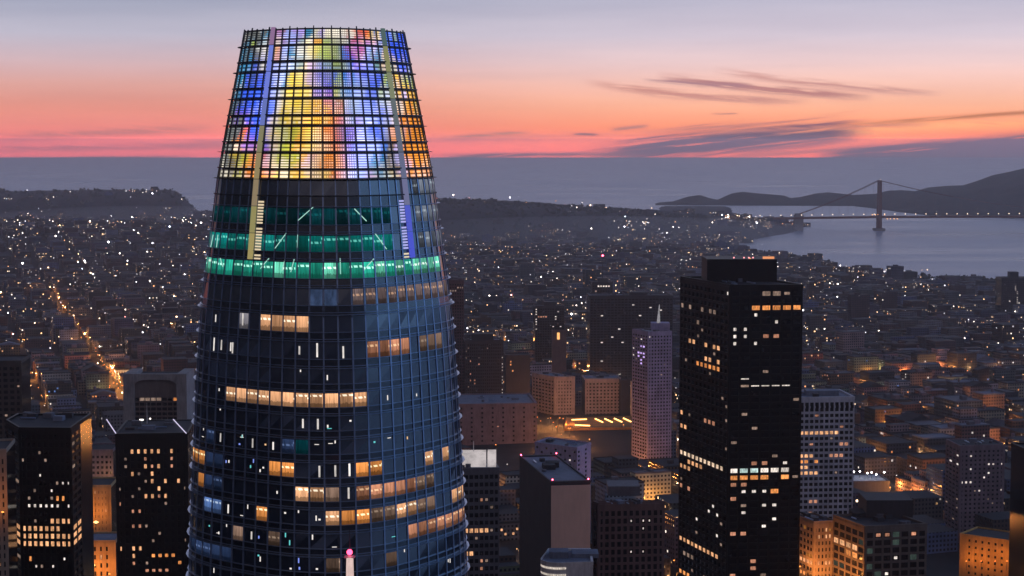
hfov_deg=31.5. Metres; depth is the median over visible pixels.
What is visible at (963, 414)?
city building
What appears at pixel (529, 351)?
city building
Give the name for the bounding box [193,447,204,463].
lit window
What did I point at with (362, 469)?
lit window
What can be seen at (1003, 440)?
city building
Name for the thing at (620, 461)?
city building
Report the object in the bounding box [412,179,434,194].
lit window
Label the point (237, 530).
lit window
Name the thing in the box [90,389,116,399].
city building
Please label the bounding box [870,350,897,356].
city building
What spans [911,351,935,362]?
city building
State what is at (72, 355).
city building
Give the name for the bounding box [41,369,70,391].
city building
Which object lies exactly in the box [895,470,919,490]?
city building
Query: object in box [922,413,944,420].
city building
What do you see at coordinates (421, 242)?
lit window
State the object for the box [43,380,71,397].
city building
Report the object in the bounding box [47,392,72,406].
city building
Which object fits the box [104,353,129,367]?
city building
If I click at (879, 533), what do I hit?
office building
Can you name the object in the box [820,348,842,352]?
city building
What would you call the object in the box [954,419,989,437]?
city building
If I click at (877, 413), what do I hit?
city building
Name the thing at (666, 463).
city building
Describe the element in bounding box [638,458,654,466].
city building
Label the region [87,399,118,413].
city building
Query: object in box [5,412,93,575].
office tower
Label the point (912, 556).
lit window
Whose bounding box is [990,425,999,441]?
city building
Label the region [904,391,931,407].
city building
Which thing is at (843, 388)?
city building
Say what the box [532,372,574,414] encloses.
hospital building
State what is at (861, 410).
city building
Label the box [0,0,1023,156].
sky
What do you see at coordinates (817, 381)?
city building
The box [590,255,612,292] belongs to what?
hotel tower
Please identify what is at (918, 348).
city building
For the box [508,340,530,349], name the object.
city building
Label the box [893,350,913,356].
city building
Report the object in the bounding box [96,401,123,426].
city building
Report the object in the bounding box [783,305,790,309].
lit window
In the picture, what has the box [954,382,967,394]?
city building
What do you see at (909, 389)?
city building
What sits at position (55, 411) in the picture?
city building
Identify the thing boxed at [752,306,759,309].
lit window
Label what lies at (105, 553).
apartment building
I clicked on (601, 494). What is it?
city building
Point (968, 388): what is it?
city building
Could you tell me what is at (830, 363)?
city building
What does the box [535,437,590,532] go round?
apartment building
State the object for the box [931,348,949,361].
city building
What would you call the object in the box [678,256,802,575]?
granite tower
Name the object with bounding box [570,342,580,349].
city building
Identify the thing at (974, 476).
apartment building
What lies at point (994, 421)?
city building
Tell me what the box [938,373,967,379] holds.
city building
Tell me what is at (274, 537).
lit window
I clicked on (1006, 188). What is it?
headland hills
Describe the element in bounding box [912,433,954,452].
city building
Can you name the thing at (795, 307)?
lit window
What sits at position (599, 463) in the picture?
city building
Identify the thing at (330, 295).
lit window
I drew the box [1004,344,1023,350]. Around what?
city building
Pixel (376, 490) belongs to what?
lit window
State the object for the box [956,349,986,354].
city building
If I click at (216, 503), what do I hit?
lit window
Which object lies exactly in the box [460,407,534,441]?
dark windows
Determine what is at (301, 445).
lit window
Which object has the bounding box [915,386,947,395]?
city building
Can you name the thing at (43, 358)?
city building
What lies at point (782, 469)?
lit window
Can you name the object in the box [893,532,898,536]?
lit window
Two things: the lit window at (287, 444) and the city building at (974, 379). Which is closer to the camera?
the lit window at (287, 444)
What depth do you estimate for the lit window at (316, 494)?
318.97 m
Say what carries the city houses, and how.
on the ground
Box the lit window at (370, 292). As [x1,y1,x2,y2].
[353,280,447,304]
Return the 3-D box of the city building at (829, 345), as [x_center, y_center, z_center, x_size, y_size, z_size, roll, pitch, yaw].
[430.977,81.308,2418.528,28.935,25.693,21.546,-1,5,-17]
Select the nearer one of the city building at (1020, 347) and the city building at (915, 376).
the city building at (915, 376)
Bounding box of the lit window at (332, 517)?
[326,511,339,524]
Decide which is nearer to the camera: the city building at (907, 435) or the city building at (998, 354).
the city building at (907, 435)
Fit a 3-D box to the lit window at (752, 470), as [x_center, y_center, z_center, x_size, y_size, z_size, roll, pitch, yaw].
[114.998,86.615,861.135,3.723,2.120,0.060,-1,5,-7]
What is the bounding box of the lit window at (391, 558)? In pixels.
[386,551,396,566]
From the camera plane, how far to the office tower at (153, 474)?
913.27 m
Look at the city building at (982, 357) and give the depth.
2320.55 m
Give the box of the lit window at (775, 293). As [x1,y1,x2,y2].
[773,291,780,295]
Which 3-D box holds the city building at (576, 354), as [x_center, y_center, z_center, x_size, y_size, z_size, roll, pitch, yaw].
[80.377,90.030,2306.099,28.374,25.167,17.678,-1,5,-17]
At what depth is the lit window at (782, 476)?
863.04 m
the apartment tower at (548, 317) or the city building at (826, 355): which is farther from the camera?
the city building at (826, 355)
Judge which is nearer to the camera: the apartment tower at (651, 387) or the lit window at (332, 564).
the lit window at (332, 564)
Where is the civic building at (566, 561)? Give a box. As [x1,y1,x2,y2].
[540,548,598,575]
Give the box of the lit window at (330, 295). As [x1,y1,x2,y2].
[310,289,336,305]
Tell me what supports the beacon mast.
on the ground
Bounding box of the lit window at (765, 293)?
[763,291,769,295]
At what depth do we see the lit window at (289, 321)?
319.83 m
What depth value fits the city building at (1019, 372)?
2158.03 m
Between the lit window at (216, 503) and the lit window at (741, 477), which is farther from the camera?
the lit window at (741, 477)
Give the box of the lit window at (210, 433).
[207,429,213,443]
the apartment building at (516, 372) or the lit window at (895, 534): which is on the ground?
the apartment building at (516, 372)
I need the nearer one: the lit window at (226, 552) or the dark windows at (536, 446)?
the lit window at (226, 552)
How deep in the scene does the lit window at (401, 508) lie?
326.29 m
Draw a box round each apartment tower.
[448,279,463,393]
[533,301,563,361]
[586,291,673,378]
[632,304,671,458]
[995,271,1023,312]
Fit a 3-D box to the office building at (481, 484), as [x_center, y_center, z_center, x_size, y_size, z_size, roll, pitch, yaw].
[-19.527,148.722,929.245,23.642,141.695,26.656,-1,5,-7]
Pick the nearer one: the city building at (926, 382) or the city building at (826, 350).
the city building at (926, 382)
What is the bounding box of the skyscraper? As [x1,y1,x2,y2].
[185,25,469,575]
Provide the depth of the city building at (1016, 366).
2253.51 m
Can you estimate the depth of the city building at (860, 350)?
2334.20 m
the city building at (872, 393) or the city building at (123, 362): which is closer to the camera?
the city building at (872, 393)
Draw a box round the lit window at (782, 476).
[781,475,788,478]
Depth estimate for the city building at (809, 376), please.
2093.70 m
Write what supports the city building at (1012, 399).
on the ground
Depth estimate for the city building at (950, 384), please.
2029.06 m
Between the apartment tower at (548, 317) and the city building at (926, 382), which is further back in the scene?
the apartment tower at (548, 317)
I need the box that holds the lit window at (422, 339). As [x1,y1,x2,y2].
[419,333,441,350]
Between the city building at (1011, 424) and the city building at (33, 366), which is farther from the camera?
the city building at (33, 366)
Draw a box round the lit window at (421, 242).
[418,230,441,247]
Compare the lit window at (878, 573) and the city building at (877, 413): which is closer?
the lit window at (878, 573)
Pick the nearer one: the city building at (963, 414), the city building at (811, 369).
the city building at (963, 414)
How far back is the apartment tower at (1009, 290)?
3012.13 m
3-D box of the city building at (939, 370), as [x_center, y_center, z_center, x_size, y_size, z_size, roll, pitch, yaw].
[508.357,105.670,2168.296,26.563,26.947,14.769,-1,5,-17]
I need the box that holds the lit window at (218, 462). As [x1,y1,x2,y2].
[206,452,222,467]
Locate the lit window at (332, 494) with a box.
[326,488,338,501]
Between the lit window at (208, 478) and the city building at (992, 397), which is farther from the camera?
the city building at (992, 397)
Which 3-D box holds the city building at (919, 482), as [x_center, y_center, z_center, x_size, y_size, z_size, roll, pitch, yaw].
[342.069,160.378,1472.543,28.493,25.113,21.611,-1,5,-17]
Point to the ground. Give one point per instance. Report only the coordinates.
(610, 443)
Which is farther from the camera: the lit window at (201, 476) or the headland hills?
the headland hills
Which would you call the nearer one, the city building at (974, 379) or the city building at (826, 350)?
the city building at (974, 379)
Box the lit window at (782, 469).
[781,468,788,471]
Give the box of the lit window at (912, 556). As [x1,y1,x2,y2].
[910,554,915,559]
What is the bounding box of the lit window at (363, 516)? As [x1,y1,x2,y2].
[342,509,369,524]
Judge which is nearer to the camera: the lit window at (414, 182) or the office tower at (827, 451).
the lit window at (414, 182)
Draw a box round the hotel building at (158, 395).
[123,368,194,421]
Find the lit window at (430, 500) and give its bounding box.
[418,496,434,512]
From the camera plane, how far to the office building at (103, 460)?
1163.59 m
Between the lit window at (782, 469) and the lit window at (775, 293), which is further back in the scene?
the lit window at (782, 469)
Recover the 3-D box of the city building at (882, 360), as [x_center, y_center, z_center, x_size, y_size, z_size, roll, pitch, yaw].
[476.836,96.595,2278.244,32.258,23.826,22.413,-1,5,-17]
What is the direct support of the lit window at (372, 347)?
in the skyscraper
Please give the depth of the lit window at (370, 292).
325.66 m
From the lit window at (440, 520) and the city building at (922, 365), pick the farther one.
the city building at (922, 365)
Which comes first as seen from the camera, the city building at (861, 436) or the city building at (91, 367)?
the city building at (861, 436)
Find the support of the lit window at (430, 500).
in the skyscraper
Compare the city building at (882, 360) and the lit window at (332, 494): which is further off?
the city building at (882, 360)
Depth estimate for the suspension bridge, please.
6137.74 m
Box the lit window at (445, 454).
[442,446,448,460]
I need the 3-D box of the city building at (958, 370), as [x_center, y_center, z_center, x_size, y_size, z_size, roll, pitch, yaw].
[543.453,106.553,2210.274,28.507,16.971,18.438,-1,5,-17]
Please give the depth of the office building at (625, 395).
1906.20 m
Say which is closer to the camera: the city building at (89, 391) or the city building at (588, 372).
the city building at (89, 391)
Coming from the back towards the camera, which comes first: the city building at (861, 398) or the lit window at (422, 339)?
the city building at (861, 398)
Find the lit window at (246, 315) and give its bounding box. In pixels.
[239,313,248,328]
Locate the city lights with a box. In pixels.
[0,189,1015,405]
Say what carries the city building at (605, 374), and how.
on the ground
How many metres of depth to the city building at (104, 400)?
1926.07 m
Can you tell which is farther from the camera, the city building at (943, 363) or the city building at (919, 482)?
the city building at (943, 363)
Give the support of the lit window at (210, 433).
in the skyscraper
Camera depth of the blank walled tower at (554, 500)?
1034.54 m
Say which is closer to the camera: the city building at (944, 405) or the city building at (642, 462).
the city building at (642, 462)
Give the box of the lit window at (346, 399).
[226,387,366,406]
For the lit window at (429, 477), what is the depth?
330.63 m
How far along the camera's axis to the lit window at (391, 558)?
323.91 m
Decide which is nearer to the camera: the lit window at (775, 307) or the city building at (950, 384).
the lit window at (775, 307)
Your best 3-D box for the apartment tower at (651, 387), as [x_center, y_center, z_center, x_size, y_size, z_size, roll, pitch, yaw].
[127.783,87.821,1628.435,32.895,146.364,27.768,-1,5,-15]
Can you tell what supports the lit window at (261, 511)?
in the skyscraper
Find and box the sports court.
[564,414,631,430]
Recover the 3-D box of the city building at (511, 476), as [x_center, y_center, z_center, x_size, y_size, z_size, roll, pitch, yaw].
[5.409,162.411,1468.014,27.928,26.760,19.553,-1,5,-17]
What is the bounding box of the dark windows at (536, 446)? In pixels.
[536,446,586,475]
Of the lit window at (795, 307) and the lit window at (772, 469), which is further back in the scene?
the lit window at (772, 469)
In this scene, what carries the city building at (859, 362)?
on the ground
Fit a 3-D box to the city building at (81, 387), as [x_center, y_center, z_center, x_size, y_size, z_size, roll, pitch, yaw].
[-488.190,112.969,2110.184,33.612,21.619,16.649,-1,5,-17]
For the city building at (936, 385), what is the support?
on the ground
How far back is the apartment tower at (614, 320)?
2163.00 m
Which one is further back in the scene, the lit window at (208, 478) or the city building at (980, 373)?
the city building at (980, 373)
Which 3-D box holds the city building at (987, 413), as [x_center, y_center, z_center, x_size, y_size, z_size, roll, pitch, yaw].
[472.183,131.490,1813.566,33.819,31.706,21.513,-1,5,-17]
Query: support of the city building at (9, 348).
on the ground
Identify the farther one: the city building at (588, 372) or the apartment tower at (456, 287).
the city building at (588, 372)
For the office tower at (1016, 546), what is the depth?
846.33 m
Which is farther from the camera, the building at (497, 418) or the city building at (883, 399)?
the city building at (883, 399)
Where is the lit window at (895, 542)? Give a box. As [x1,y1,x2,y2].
[893,539,898,544]
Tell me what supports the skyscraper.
on the ground
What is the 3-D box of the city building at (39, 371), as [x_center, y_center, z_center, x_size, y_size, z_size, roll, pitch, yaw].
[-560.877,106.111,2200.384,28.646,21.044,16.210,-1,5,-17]
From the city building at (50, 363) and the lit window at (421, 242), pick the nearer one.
the lit window at (421, 242)
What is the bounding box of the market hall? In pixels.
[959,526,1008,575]
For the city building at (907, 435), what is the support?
on the ground
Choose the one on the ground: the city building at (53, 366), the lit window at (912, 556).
the city building at (53, 366)
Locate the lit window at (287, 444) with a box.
[282,439,293,452]
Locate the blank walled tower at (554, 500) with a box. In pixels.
[519,453,590,575]
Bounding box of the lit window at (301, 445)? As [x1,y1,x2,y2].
[296,440,307,453]
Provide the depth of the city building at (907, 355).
2301.65 m
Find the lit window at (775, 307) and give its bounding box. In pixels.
[773,305,780,309]
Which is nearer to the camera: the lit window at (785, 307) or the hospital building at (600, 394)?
the lit window at (785, 307)
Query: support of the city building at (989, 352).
on the ground
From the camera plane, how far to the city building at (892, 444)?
1611.55 m
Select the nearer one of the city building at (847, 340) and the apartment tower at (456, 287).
the apartment tower at (456, 287)
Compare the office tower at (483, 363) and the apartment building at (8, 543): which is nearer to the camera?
the apartment building at (8, 543)
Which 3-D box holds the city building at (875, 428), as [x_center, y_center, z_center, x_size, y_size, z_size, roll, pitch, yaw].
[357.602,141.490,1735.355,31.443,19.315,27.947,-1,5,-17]
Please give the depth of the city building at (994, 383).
2046.82 m
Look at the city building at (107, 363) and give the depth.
2341.72 m
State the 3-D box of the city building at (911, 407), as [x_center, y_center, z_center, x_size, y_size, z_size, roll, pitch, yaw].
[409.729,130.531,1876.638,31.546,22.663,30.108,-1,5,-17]
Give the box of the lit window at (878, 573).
[874,571,880,575]
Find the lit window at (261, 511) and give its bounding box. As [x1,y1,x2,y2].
[257,506,266,520]
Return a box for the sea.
[0,157,1023,279]
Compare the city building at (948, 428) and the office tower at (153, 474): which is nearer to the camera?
the office tower at (153, 474)
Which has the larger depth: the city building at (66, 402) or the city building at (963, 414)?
the city building at (66, 402)
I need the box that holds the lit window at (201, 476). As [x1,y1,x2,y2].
[198,472,203,486]
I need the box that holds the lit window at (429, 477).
[417,473,433,489]
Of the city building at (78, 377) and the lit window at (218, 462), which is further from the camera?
the city building at (78, 377)
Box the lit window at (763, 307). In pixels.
[762,306,769,309]
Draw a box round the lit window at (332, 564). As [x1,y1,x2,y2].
[326,558,339,571]
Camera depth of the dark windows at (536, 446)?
1325.65 m
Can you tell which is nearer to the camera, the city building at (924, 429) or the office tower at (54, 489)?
the office tower at (54, 489)
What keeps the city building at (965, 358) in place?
on the ground
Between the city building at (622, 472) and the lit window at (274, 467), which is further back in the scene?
the city building at (622, 472)
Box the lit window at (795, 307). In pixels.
[793,305,800,309]
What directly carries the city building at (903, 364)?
on the ground
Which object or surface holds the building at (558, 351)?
on the ground
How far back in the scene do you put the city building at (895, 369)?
2181.18 m
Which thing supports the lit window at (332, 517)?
in the skyscraper
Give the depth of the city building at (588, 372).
2094.45 m
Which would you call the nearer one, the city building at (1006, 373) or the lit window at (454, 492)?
the lit window at (454, 492)
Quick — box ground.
[0,189,959,575]
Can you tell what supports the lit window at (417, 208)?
in the skyscraper
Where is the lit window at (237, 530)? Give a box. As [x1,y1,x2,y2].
[233,525,242,540]
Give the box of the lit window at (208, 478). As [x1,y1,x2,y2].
[205,474,221,490]
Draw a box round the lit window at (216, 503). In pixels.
[204,497,220,513]
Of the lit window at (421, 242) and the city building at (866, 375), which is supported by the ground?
the city building at (866, 375)
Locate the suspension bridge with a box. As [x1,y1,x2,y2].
[730,179,1023,230]
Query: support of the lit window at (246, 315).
in the skyscraper
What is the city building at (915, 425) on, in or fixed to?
on the ground
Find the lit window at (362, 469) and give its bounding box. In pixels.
[356,461,381,476]
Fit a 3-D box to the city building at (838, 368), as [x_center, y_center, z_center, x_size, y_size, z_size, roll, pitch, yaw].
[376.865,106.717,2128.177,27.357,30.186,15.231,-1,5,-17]
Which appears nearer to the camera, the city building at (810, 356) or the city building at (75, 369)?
the city building at (75, 369)
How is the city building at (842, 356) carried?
on the ground
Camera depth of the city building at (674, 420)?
1751.17 m
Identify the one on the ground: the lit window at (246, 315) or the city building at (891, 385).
the city building at (891, 385)
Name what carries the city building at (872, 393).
on the ground
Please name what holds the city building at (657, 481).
on the ground
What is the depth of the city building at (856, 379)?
2141.40 m
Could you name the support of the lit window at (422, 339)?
in the skyscraper
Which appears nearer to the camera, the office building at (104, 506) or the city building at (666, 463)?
the office building at (104, 506)
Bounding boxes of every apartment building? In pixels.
[0,438,17,575]
[94,532,117,575]
[504,352,529,392]
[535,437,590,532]
[799,511,832,575]
[944,437,1004,542]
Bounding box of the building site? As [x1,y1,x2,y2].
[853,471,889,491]
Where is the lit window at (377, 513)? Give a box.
[371,505,394,521]
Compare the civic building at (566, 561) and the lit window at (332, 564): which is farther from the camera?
the civic building at (566, 561)
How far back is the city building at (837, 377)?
2103.52 m
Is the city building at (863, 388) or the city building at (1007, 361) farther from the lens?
the city building at (1007, 361)
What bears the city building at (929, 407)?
on the ground
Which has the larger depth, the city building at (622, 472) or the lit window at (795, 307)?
the city building at (622, 472)
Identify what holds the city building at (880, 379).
on the ground
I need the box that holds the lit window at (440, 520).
[408,507,464,538]
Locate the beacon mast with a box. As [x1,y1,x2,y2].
[344,530,355,575]
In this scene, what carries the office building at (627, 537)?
on the ground
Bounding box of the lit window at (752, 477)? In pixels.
[750,475,757,479]
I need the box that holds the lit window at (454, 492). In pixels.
[452,485,462,502]
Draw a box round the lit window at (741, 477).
[740,475,747,479]
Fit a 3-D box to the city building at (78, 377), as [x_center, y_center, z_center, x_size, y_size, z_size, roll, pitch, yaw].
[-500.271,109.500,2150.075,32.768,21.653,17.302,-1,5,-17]
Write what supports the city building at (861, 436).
on the ground
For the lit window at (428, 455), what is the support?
in the skyscraper
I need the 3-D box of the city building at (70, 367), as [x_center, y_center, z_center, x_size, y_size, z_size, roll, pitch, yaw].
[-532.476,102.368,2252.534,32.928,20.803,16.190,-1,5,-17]
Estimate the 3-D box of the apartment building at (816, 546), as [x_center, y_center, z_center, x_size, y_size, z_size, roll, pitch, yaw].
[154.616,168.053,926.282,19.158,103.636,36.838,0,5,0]
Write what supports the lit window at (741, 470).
in the granite tower at (740, 374)
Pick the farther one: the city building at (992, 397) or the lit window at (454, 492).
the city building at (992, 397)
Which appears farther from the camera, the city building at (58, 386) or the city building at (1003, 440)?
the city building at (58, 386)
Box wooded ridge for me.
[0,188,995,280]
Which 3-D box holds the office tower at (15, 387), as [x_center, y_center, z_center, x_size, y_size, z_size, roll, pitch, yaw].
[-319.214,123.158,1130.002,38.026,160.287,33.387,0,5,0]
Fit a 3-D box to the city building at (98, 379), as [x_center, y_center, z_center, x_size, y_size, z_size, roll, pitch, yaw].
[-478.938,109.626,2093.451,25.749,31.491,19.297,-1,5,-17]
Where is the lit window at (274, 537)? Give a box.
[268,531,279,545]
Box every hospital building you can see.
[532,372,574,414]
[582,375,620,413]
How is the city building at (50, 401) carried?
on the ground
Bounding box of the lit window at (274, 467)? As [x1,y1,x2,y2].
[269,461,293,476]
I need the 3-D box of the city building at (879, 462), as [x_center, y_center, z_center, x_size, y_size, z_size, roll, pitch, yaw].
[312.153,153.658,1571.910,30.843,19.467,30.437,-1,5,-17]
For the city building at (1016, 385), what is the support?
on the ground
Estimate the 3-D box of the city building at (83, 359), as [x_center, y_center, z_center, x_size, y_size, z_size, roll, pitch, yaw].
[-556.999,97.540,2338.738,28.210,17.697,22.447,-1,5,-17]
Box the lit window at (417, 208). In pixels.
[415,204,438,221]
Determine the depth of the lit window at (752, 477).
861.35 m
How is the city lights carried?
on the ground
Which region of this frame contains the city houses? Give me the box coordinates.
[0,187,1023,575]
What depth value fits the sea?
12727.90 m
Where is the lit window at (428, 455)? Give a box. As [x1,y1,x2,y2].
[425,451,432,464]
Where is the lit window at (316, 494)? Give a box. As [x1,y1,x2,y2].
[296,487,323,501]
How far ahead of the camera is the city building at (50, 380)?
2035.07 m
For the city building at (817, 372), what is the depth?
2139.91 m
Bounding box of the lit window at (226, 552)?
[190,537,230,561]
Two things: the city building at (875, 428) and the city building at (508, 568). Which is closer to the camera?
the city building at (508, 568)
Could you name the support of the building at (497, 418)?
on the ground
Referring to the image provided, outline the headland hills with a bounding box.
[655,169,1023,218]
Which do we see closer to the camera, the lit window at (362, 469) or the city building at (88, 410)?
the lit window at (362, 469)
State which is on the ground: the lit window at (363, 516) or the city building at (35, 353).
the city building at (35, 353)
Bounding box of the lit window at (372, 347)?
[367,338,409,357]
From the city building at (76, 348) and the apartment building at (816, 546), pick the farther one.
the city building at (76, 348)
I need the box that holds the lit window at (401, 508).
[397,500,415,517]
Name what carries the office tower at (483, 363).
on the ground
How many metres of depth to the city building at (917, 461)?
1551.93 m
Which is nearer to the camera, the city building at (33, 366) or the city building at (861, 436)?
the city building at (861, 436)
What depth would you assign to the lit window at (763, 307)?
855.48 m
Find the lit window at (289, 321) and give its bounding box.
[261,314,307,331]
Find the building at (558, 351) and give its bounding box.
[552,330,565,372]
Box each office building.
[92,443,115,476]
[93,477,116,531]
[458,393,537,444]
[462,441,499,575]
[592,480,664,575]
[619,378,631,415]
[832,492,927,575]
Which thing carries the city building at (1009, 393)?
on the ground
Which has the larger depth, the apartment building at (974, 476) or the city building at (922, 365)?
the city building at (922, 365)
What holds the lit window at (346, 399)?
in the skyscraper
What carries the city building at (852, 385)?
on the ground
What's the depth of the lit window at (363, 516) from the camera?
319.75 m
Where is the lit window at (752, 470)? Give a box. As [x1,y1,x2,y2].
[750,468,757,472]
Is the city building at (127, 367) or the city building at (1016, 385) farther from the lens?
the city building at (127, 367)
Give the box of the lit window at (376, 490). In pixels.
[357,478,415,499]
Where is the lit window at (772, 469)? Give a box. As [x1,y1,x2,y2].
[771,468,778,471]
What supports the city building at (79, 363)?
on the ground
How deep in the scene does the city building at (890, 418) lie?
1785.58 m
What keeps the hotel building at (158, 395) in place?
on the ground
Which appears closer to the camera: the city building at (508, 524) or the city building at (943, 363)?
the city building at (508, 524)
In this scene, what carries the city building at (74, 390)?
on the ground
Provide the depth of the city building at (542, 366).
2156.35 m
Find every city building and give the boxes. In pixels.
[0,341,19,354]
[31,349,53,366]
[32,359,34,371]
[34,354,60,366]
[35,359,59,377]
[36,365,62,379]
[37,367,61,383]
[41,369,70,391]
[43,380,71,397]
[44,378,64,402]
[45,387,76,404]
[46,380,70,407]
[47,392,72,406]
[48,398,77,410]
[51,396,81,411]
[53,407,84,412]
[58,408,90,412]
[63,351,89,368]
[66,344,88,352]
[67,360,94,368]
[68,357,91,362]
[69,363,86,378]
[72,365,84,380]
[75,375,80,387]
[77,376,85,394]
[81,363,105,379]
[85,369,108,390]
[86,386,114,399]
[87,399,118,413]
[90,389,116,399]
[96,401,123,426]
[97,399,122,401]
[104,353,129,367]
[105,360,112,369]
[113,358,139,377]
[114,364,139,380]
[499,470,518,485]
[499,509,518,540]
[499,562,518,575]
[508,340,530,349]
[516,346,532,355]
[530,361,551,375]
[566,349,586,358]
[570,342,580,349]
[581,370,606,374]
[590,373,620,377]
[593,456,611,474]
[595,476,644,500]
[604,455,639,477]
[611,466,650,476]
[630,468,670,499]
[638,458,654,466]
[648,457,678,469]
[671,419,678,429]
[802,348,822,363]
[802,373,815,378]
[802,376,826,388]
[805,366,821,373]
[814,357,847,368]
[815,385,849,391]
[816,366,828,377]
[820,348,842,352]
[820,366,846,378]
[822,340,835,349]
[822,370,853,384]
[823,353,830,358]
[831,351,856,360]
[833,382,858,393]
[836,327,864,352]
[846,353,877,371]
[850,347,880,353]
[853,450,896,477]
[854,375,859,383]
[854,431,882,442]
[855,394,867,405]
[855,421,885,431]
[856,381,886,395]
[856,405,876,422]
[860,369,894,383]
[864,405,901,422]
[864,424,885,433]
[866,435,917,452]
[867,390,891,395]
[868,393,910,405]
[869,376,899,384]
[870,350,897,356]
[878,355,907,369]
[879,423,916,435]
[881,366,900,375]
[884,379,910,391]
[885,358,913,370]
[885,412,904,422]
[887,432,918,439]
[889,452,919,474]
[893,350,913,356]
[895,402,928,413]
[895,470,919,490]
[896,384,922,393]
[896,411,930,422]
[897,345,926,351]
[901,350,919,360]
[901,369,931,385]
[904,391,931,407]
[904,420,946,433]
[907,452,944,470]
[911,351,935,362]
[911,469,927,490]
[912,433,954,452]
[913,362,939,368]
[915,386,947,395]
[921,423,943,433]
[922,378,949,388]
[922,403,933,413]
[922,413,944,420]
[924,365,949,377]
[928,422,956,435]
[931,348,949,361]
[931,383,945,387]
[934,395,982,416]
[937,359,946,366]
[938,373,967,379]
[945,406,984,423]
[946,378,971,394]
[947,349,976,371]
[950,368,971,373]
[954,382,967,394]
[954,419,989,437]
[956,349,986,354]
[960,378,978,380]
[962,380,991,395]
[972,366,991,380]
[972,388,1004,408]
[973,405,1004,421]
[976,358,996,367]
[977,353,993,359]
[979,379,1001,387]
[979,388,1018,396]
[984,348,1002,357]
[986,418,1004,425]
[989,367,1015,380]
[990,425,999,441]
[993,349,1018,359]
[997,357,1020,366]
[997,418,1023,436]
[998,379,1023,397]
[1000,433,1023,444]
[1002,365,1023,368]
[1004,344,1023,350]
[1005,397,1023,418]
[1015,368,1023,379]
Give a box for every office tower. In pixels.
[0,355,30,438]
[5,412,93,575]
[106,418,193,575]
[463,332,503,393]
[800,389,854,518]
[1008,442,1023,575]
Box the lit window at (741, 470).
[740,468,747,472]
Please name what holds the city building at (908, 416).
on the ground
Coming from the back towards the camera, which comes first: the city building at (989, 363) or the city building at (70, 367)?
the city building at (989, 363)
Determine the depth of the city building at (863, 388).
2029.89 m
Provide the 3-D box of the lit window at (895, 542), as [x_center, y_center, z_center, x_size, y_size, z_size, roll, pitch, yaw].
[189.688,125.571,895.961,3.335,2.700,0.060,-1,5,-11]
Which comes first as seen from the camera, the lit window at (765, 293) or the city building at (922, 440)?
the lit window at (765, 293)
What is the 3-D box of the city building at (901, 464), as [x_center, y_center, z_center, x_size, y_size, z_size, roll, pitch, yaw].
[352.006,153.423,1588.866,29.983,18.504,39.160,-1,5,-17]
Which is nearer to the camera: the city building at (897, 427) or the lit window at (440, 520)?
the lit window at (440, 520)
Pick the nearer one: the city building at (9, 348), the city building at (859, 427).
the city building at (859, 427)

